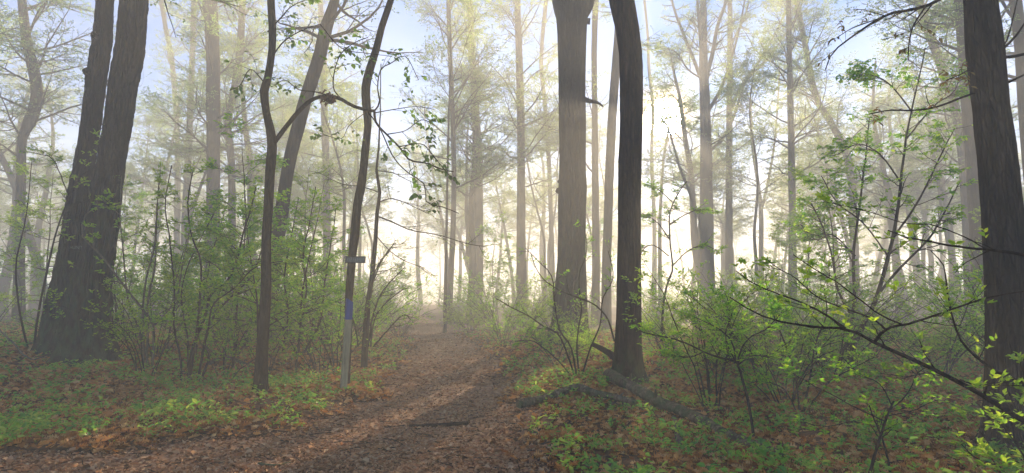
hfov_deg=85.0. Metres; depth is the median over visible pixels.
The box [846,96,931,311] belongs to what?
forest tree
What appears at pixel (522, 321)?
understory shrub
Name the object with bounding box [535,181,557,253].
forest tree
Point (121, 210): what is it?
forest tree
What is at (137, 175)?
forest tree
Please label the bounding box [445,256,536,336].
understory shrub
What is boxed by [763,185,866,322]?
understory tree
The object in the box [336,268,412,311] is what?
understory shrub
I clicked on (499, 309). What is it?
understory shrub
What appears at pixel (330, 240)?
shrub
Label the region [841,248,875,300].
understory tree
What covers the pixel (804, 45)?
inclined tree
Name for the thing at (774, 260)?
understory tree
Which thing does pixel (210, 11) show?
straight tree
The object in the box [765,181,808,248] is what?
forest tree
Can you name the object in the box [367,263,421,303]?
understory shrub
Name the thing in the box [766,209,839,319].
understory tree
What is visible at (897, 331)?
understory shrub
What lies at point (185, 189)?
pale pole tree
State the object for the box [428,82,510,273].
forest tree
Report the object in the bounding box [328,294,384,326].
understory shrub
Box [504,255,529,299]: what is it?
understory tree
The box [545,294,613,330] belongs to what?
understory shrub
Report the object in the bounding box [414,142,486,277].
forest tree
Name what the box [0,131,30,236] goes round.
forest tree
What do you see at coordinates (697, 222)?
forest tree
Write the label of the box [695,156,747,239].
forest tree
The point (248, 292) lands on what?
understory tree
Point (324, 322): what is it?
understory shrub
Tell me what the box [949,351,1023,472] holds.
shrub
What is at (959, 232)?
forest tree
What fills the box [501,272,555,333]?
understory shrub
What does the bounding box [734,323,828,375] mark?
understory shrub
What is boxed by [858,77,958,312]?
forest tree
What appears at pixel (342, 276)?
understory shrub
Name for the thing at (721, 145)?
forest tree
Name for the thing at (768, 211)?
forest tree
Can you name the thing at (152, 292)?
understory shrub
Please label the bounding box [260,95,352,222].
forest tree
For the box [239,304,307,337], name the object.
understory shrub
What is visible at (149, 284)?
understory shrub
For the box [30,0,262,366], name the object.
twin oak tree
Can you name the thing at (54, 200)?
forest tree
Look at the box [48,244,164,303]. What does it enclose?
understory shrub
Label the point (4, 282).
forest tree
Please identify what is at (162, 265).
understory tree
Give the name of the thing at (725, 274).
understory shrub
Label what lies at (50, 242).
forest tree
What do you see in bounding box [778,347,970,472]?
shrub
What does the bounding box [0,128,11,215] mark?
forest tree
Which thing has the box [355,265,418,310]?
understory shrub
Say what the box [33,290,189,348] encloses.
understory shrub
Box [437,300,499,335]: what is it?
understory shrub
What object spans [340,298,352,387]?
trail post
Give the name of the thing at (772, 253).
understory tree
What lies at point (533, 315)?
understory shrub
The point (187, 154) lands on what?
forest tree
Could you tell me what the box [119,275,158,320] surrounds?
understory shrub
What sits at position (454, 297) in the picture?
understory shrub
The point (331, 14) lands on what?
leaning tree
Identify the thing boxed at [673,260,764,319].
understory shrub
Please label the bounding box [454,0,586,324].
upright tree
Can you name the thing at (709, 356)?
understory shrub
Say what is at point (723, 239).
forest tree
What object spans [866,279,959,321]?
understory shrub
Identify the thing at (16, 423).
ground plants
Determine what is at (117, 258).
understory shrub
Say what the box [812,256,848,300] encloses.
understory tree
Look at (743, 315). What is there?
understory shrub
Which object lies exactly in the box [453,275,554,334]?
understory shrub
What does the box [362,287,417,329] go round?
understory shrub
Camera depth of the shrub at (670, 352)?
6.62 m
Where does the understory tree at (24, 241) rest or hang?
on the ground
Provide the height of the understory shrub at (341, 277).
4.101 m
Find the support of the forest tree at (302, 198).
on the ground
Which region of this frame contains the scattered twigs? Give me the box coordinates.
[1,355,982,472]
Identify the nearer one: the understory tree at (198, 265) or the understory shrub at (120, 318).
the understory shrub at (120, 318)
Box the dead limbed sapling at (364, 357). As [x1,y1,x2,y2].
[308,65,501,368]
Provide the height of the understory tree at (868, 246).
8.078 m
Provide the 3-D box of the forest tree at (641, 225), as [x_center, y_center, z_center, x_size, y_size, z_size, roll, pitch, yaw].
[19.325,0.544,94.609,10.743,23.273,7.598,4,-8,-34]
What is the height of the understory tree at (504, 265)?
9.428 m
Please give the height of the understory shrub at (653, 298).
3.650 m
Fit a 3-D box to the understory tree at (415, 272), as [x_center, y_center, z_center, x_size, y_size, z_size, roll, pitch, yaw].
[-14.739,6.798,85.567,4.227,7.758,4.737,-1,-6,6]
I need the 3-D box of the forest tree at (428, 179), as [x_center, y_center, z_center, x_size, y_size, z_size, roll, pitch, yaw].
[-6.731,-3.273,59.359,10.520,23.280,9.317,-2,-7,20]
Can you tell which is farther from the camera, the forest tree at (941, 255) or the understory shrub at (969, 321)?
the forest tree at (941, 255)
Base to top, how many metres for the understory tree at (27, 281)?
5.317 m
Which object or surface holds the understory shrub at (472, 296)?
on the ground
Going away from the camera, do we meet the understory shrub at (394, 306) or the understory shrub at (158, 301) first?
the understory shrub at (158, 301)
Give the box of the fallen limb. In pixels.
[516,383,637,408]
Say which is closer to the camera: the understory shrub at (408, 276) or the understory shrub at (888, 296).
the understory shrub at (408, 276)
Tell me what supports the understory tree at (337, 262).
on the ground
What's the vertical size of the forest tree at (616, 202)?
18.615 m
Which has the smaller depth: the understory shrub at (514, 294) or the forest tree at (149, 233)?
the understory shrub at (514, 294)
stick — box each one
[257,461,290,465]
[409,421,468,426]
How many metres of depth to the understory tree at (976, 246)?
17.76 m
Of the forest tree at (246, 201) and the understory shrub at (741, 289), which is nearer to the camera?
the understory shrub at (741, 289)
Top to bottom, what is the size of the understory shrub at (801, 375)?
2.278 m
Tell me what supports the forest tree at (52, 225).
on the ground
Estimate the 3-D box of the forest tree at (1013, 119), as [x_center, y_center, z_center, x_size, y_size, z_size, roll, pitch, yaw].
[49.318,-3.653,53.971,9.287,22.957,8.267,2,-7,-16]
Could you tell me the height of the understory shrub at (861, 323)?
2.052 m
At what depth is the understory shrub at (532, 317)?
38.99 m
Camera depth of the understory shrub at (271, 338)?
11.83 m
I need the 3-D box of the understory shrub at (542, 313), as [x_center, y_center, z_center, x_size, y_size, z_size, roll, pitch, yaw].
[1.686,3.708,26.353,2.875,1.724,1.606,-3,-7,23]
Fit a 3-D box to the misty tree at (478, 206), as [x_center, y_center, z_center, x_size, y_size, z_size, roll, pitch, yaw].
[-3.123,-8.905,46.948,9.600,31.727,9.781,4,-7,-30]
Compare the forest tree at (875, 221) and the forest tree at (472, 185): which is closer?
the forest tree at (472, 185)
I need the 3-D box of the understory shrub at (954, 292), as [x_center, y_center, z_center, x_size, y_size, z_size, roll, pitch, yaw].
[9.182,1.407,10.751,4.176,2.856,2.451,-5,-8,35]
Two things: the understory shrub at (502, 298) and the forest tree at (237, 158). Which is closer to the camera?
the forest tree at (237, 158)
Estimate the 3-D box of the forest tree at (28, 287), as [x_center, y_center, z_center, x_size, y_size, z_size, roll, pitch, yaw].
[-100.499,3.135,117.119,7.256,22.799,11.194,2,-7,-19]
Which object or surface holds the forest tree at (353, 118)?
on the ground
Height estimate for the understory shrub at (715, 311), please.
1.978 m
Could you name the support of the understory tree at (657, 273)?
on the ground
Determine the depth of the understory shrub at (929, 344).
13.61 m
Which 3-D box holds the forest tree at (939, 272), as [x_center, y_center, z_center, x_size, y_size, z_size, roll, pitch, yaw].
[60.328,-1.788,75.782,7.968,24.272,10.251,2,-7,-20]
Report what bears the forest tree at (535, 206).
on the ground
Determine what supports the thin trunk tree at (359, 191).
on the ground
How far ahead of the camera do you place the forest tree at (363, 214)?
55.44 m
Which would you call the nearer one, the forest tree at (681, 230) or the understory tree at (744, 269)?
the understory tree at (744, 269)
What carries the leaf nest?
on the forked sapling at (261, 356)
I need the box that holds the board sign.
[345,256,365,262]
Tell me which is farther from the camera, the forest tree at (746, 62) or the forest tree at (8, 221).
the forest tree at (8, 221)
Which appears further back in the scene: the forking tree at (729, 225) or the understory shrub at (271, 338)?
the forking tree at (729, 225)
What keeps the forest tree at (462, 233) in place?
on the ground
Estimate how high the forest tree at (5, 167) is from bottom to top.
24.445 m
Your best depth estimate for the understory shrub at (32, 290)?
35.66 m
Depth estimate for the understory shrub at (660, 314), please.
19.89 m
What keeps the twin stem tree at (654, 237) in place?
on the ground
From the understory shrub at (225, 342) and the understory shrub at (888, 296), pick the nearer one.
the understory shrub at (225, 342)
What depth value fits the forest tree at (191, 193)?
80.11 m
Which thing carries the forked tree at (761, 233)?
on the ground
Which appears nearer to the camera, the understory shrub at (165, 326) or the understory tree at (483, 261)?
the understory shrub at (165, 326)
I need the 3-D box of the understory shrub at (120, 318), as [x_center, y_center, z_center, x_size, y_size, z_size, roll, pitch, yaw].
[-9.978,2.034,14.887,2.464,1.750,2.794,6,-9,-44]
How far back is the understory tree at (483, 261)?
46.01 m
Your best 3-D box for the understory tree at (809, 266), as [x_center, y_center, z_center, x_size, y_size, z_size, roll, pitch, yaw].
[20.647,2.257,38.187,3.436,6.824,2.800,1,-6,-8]
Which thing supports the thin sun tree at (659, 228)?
on the ground
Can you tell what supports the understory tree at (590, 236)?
on the ground
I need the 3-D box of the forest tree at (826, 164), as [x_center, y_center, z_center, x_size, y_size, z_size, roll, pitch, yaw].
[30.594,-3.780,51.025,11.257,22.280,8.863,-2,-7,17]
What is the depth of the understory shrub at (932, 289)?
45.50 m
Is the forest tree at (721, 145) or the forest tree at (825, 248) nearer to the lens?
the forest tree at (721, 145)
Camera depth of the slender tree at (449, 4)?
38.22 m
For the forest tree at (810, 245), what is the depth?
109.93 m
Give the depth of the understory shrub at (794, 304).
15.51 m
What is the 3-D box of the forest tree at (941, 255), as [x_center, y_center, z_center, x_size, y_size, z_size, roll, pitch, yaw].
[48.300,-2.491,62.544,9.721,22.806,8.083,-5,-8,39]
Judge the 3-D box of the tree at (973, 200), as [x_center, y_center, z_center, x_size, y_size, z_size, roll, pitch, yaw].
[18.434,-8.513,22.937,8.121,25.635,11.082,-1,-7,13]
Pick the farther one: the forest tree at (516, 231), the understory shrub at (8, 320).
the forest tree at (516, 231)
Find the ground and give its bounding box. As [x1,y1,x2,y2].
[0,301,1023,472]
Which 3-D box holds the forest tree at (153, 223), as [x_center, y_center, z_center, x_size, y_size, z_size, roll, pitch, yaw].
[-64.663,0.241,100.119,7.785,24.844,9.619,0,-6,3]
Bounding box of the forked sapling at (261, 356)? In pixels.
[224,0,459,391]
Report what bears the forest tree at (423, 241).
on the ground
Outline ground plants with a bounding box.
[0,315,1023,472]
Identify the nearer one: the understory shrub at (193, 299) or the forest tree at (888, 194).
the understory shrub at (193, 299)
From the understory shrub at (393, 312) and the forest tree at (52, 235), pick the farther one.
the forest tree at (52, 235)
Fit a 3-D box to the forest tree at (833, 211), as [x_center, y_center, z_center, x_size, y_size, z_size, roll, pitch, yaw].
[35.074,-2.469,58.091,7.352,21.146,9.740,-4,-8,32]
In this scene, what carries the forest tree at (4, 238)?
on the ground
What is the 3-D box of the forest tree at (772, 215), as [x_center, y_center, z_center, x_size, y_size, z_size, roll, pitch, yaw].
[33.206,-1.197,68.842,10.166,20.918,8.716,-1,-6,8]
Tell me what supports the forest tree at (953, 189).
on the ground
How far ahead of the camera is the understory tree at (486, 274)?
69.58 m
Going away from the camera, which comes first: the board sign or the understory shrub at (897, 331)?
the board sign
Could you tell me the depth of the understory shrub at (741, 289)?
11.67 m
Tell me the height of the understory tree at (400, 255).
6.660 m
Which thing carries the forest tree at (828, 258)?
on the ground
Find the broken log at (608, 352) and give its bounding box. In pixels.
[592,343,613,359]
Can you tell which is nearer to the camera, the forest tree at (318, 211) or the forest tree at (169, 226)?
the forest tree at (318, 211)
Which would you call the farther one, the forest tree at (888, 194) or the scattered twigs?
the forest tree at (888, 194)
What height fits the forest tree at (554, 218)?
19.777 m
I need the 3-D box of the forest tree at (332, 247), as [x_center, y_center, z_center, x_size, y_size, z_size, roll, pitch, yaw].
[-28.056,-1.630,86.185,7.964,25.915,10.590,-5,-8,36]
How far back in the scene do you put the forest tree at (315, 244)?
117.37 m
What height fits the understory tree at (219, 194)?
6.010 m
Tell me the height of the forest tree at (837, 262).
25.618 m
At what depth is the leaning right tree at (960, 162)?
33.07 m
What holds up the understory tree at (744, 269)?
on the ground
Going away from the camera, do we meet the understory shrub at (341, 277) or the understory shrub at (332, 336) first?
the understory shrub at (332, 336)
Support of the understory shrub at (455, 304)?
on the ground
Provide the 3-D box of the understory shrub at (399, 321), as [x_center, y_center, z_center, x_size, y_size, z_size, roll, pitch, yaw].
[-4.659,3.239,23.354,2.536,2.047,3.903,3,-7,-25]
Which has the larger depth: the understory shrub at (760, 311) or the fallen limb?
the understory shrub at (760, 311)
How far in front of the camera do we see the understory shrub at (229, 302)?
17.86 m
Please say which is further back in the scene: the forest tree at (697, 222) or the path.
the forest tree at (697, 222)
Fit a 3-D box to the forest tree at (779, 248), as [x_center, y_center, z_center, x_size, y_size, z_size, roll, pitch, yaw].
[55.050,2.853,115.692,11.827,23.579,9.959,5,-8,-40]
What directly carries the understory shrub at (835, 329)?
on the ground
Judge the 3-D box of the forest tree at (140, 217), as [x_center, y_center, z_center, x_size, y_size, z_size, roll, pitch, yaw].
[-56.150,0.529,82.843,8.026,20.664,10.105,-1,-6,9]
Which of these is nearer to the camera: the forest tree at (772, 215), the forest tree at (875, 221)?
the forest tree at (772, 215)
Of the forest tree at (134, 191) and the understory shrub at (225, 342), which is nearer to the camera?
the understory shrub at (225, 342)
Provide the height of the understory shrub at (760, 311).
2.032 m
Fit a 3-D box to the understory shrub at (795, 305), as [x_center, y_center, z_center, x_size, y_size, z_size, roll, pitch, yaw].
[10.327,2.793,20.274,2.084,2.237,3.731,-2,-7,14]
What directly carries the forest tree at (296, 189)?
on the ground
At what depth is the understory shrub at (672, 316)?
8.73 m
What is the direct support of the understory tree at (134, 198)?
on the ground
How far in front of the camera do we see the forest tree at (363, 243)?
103.85 m
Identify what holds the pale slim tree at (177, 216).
on the ground
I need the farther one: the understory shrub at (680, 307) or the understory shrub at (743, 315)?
the understory shrub at (680, 307)
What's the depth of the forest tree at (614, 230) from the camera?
112.46 m
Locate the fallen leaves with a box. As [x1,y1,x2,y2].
[0,317,1023,472]
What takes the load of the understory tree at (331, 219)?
on the ground
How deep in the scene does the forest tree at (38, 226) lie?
54.05 m
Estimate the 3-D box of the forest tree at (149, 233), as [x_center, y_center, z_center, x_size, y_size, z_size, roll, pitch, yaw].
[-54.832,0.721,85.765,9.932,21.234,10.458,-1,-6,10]
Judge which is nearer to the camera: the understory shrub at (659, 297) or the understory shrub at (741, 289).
the understory shrub at (741, 289)
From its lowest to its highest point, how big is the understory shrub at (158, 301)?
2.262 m
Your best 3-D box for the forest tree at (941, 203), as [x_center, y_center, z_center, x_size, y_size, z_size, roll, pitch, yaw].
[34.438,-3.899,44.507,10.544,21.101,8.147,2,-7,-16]
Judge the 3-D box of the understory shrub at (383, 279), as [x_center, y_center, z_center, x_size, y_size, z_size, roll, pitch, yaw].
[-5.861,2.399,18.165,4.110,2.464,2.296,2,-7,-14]
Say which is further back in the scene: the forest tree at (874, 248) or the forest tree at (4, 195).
the forest tree at (874, 248)
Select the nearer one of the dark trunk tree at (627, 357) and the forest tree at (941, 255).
the dark trunk tree at (627, 357)
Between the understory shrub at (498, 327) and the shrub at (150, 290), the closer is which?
the shrub at (150, 290)
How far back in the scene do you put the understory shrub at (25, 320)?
13.55 m
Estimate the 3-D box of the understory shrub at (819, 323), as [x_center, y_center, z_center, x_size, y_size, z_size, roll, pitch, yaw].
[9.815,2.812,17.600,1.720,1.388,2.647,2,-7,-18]
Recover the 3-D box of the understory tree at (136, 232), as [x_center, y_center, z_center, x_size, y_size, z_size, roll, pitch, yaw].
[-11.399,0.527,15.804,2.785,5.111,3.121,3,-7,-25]
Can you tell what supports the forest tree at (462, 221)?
on the ground
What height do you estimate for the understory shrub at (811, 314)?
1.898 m
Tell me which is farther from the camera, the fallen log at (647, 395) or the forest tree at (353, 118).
the forest tree at (353, 118)
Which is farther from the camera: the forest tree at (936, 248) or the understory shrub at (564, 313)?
the forest tree at (936, 248)
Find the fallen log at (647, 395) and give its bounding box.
[603,368,784,457]
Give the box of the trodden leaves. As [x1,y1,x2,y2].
[0,318,569,472]
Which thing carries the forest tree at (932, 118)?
on the ground
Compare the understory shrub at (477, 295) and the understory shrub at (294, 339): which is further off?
the understory shrub at (477, 295)
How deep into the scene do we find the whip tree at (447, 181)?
30.10 m
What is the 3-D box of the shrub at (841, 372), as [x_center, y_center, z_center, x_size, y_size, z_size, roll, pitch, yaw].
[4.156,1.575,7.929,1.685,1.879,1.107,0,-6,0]
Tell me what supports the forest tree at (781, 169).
on the ground
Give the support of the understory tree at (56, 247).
on the ground
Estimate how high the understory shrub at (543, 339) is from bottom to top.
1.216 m
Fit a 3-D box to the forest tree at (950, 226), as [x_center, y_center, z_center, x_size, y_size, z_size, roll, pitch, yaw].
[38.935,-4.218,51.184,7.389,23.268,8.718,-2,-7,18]
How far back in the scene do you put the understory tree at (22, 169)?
18.23 m
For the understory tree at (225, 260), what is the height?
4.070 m
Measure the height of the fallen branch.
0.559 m
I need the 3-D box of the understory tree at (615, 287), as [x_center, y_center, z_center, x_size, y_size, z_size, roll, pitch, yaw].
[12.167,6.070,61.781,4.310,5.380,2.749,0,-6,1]
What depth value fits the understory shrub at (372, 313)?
24.90 m
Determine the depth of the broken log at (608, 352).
11.51 m
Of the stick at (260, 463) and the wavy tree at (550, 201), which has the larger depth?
the wavy tree at (550, 201)
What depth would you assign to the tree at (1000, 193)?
5.87 m
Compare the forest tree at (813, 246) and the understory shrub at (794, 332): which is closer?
the understory shrub at (794, 332)
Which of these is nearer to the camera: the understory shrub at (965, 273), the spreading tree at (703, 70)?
the understory shrub at (965, 273)
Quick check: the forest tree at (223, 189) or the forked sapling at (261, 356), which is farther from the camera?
the forest tree at (223, 189)
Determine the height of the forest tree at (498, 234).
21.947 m
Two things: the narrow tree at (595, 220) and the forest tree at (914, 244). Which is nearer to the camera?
the narrow tree at (595, 220)
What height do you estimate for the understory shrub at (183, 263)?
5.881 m
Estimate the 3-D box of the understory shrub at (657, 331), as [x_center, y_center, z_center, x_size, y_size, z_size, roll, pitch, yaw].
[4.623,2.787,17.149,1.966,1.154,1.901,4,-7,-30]
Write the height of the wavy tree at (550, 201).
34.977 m
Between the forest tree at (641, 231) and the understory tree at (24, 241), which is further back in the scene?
the forest tree at (641, 231)
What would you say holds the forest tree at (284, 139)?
on the ground
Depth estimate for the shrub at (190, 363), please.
10.77 m
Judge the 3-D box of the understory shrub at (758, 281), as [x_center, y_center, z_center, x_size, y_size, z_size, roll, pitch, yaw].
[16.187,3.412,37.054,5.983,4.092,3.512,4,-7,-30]
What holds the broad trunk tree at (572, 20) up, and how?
on the ground
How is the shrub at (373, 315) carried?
on the ground
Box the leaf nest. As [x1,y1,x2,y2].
[319,89,335,106]
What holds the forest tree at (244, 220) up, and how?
on the ground
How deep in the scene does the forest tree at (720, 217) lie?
63.51 m
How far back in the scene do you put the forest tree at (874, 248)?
107.32 m
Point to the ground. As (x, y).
(437, 318)
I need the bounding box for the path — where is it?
[0,313,535,472]
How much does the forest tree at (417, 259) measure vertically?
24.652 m
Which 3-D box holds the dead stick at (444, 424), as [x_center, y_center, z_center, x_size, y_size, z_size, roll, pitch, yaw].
[-0.965,2.495,7.402,0.783,0.069,0.086,1,-6,-10]
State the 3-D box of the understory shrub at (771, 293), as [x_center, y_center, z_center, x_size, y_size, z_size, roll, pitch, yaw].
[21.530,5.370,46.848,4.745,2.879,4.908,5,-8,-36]
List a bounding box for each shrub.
[0,262,51,309]
[0,271,45,321]
[0,290,34,324]
[0,306,40,333]
[6,128,119,348]
[24,250,195,339]
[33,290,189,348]
[44,287,216,374]
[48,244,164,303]
[81,161,205,365]
[112,243,203,309]
[113,257,231,357]
[113,291,176,341]
[116,266,199,326]
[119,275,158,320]
[124,276,217,322]
[125,283,272,353]
[127,247,204,328]
[132,248,305,347]
[137,279,292,359]
[148,230,256,292]
[151,161,292,381]
[165,262,325,341]
[176,295,300,377]
[220,311,319,374]
[224,187,345,352]
[237,273,382,375]
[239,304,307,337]
[244,252,419,365]
[248,283,334,340]
[253,228,408,335]
[274,262,429,348]
[282,264,378,306]
[288,276,391,343]
[325,242,417,346]
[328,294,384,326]
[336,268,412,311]
[338,268,408,336]
[353,296,392,332]
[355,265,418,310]
[359,293,418,323]
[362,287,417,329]
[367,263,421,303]
[373,296,440,336]
[395,279,431,307]
[421,274,466,313]
[426,270,511,329]
[428,272,504,315]
[433,287,488,321]
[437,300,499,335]
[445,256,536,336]
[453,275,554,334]
[453,289,529,329]
[474,298,538,346]
[485,278,536,310]
[486,291,552,342]
[496,220,615,373]
[497,255,556,314]
[498,284,534,303]
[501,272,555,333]
[509,308,591,349]
[515,306,546,323]
[518,317,605,364]
[525,299,552,327]
[540,293,598,347]
[542,320,608,356]
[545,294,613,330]
[605,269,739,357]
[621,262,794,408]
[629,281,803,436]
[641,284,669,314]
[642,301,693,326]
[642,310,695,342]
[643,286,686,316]
[647,319,691,348]
[648,263,871,404]
[650,248,779,357]
[659,267,789,365]
[664,325,755,375]
[665,289,704,317]
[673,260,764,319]
[681,288,750,330]
[684,288,841,386]
[694,276,767,322]
[697,287,799,335]
[715,263,763,315]
[727,256,795,307]
[729,190,1023,423]
[732,283,818,351]
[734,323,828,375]
[735,306,795,345]
[738,280,878,411]
[744,284,802,311]
[748,269,920,365]
[752,283,825,327]
[753,311,829,356]
[755,284,861,346]
[759,275,932,377]
[766,286,824,340]
[769,320,890,371]
[776,310,863,345]
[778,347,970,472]
[782,48,977,371]
[796,274,984,377]
[816,312,858,336]
[817,277,912,321]
[837,274,892,311]
[845,269,940,358]
[845,283,984,365]
[861,239,984,354]
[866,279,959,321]
[869,243,984,355]
[876,276,927,312]
[879,311,941,345]
[886,247,983,342]
[896,320,977,359]
[904,265,963,316]
[913,315,984,364]
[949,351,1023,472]
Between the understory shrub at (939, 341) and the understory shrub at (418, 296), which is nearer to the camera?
the understory shrub at (939, 341)
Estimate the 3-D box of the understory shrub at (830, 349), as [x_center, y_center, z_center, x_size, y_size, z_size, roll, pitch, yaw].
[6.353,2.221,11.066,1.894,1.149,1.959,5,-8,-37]
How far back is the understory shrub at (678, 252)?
14.07 m
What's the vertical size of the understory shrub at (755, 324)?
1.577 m
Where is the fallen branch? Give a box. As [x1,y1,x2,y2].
[0,329,49,359]
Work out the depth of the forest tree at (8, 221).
99.29 m
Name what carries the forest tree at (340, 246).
on the ground
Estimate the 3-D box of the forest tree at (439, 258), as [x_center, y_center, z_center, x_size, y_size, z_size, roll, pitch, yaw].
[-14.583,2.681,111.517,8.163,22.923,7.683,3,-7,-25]
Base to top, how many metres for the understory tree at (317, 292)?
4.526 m
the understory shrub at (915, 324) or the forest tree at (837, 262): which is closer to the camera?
the understory shrub at (915, 324)
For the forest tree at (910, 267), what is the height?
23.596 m
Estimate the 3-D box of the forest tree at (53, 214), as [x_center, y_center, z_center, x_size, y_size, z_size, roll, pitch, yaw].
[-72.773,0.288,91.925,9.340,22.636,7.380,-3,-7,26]
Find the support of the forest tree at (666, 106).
on the ground
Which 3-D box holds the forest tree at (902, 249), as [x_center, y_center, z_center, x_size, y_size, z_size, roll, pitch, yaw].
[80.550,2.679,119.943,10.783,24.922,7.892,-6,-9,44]
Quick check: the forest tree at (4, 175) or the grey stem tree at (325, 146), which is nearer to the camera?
the grey stem tree at (325, 146)
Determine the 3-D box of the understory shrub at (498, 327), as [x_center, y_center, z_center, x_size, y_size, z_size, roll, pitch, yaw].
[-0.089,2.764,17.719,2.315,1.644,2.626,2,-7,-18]
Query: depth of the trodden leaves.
6.23 m
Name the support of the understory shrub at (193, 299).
on the ground
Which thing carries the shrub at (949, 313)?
on the ground
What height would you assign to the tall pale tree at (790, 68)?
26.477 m
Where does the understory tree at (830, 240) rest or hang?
on the ground
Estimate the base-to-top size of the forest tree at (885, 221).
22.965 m
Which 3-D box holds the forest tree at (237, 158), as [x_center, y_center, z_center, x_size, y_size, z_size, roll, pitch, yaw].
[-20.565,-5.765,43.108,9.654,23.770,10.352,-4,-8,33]
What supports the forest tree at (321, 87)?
on the ground
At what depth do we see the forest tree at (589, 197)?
50.84 m
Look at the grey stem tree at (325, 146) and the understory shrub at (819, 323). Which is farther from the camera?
the grey stem tree at (325, 146)
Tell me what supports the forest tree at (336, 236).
on the ground
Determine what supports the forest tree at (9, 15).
on the ground
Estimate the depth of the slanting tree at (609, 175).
30.44 m
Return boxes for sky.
[0,0,1023,302]
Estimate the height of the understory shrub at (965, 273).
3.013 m
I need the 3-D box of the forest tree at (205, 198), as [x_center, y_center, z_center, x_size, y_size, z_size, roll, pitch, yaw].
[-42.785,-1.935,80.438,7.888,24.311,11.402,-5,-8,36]
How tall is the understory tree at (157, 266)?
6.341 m
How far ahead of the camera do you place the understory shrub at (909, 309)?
11.81 m
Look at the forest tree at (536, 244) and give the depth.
94.86 m
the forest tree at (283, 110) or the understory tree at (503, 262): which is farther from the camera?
the forest tree at (283, 110)
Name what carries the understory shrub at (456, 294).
on the ground
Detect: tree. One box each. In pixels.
[0,0,51,73]
[0,0,151,320]
[0,11,78,313]
[0,44,77,312]
[0,79,83,311]
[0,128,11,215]
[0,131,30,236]
[0,142,71,240]
[0,145,35,254]
[0,146,36,240]
[0,156,70,310]
[0,175,36,247]
[0,193,42,304]
[0,209,57,324]
[6,160,66,266]
[8,187,49,276]
[9,266,30,293]
[25,206,52,301]
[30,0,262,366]
[34,245,57,283]
[41,201,62,248]
[42,200,64,246]
[44,166,161,335]
[45,174,68,245]
[52,159,143,235]
[112,209,221,348]
[113,174,153,296]
[116,201,162,258]
[117,176,170,281]
[120,102,181,304]
[123,82,205,291]
[125,176,183,260]
[125,217,165,260]
[126,171,171,303]
[127,0,247,311]
[136,0,297,314]
[137,246,174,310]
[138,0,308,313]
[138,21,280,313]
[140,0,226,292]
[151,189,345,347]
[153,137,246,277]
[160,191,260,356]
[160,200,200,244]
[165,157,226,222]
[168,111,321,367]
[169,214,232,321]
[171,137,246,277]
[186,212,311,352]
[187,13,315,308]
[215,202,260,320]
[217,217,312,334]
[222,186,366,373]
[225,157,265,231]
[233,78,321,236]
[236,188,260,250]
[243,0,436,341]
[245,152,345,334]
[256,95,342,275]
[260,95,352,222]
[261,0,386,307]
[262,101,334,293]
[274,137,331,298]
[274,202,345,354]
[275,34,391,280]
[280,129,350,296]
[289,151,351,305]
[307,226,322,277]
[310,69,407,288]
[312,121,400,257]
[313,147,363,295]
[316,104,394,253]
[316,171,349,247]
[318,200,364,273]
[331,249,355,296]
[341,207,383,285]
[344,0,393,383]
[364,191,396,264]
[365,241,417,295]
[387,98,497,275]
[389,0,524,322]
[397,199,438,304]
[398,136,440,305]
[402,0,503,332]
[404,256,429,293]
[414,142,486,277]
[420,3,544,317]
[420,202,459,302]
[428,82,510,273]
[429,56,535,323]
[432,205,465,254]
[434,165,491,308]
[436,162,484,308]
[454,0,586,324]
[458,212,519,331]
[460,240,500,303]
[481,120,548,306]
[483,161,538,310]
[483,206,508,300]
[483,262,495,300]
[486,233,516,301]
[487,104,558,316]
[493,194,547,303]
[497,179,546,252]
[502,0,601,310]
[503,156,555,308]
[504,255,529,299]
[508,125,557,308]
[509,104,600,312]
[521,0,619,324]
[529,108,603,313]
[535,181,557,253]
[542,0,602,345]
[586,98,645,219]
[586,173,617,277]
[586,185,617,307]
[586,202,615,313]
[587,198,617,305]
[591,0,673,330]
[602,213,645,259]
[606,0,648,382]
[606,0,696,313]
[611,275,641,305]
[612,188,651,247]
[612,196,650,251]
[614,75,750,226]
[641,90,760,303]
[641,122,669,312]
[641,177,726,340]
[641,250,681,313]
[643,31,750,289]
[651,190,690,304]
[652,0,758,314]
[671,141,757,299]
[684,126,774,303]
[684,196,719,254]
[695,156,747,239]
[697,170,742,306]
[702,36,822,314]
[707,0,813,309]
[718,215,752,269]
[723,0,862,317]
[725,61,787,312]
[733,146,806,299]
[734,254,756,298]
[740,0,909,318]
[744,147,816,293]
[751,216,806,293]
[752,95,842,211]
[757,198,805,295]
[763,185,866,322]
[764,244,797,295]
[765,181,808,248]
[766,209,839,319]
[770,155,904,347]
[778,89,872,311]
[780,69,914,311]
[782,199,829,303]
[784,223,840,313]
[786,151,864,308]
[796,130,872,295]
[797,190,830,300]
[798,219,840,311]
[798,230,830,283]
[811,118,885,221]
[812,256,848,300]
[813,32,954,320]
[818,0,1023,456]
[822,196,869,250]
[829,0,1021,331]
[836,62,959,314]
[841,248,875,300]
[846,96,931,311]
[847,242,888,290]
[853,0,1019,322]
[854,0,1023,179]
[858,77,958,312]
[859,141,907,310]
[859,187,883,296]
[859,209,889,306]
[860,118,938,310]
[861,195,909,256]
[865,90,959,288]
[869,42,963,318]
[870,154,956,303]
[896,68,960,315]
[903,116,961,309]
[916,88,1023,195]
[917,207,958,300]
[919,144,961,286]
[928,137,961,239]
[937,198,1023,304]
[942,221,961,236]
[1010,88,1023,200]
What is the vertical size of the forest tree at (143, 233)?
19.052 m
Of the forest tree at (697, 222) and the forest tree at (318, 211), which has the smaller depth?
the forest tree at (318, 211)
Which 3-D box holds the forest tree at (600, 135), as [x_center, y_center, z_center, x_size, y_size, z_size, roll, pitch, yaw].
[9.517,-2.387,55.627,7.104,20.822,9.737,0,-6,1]

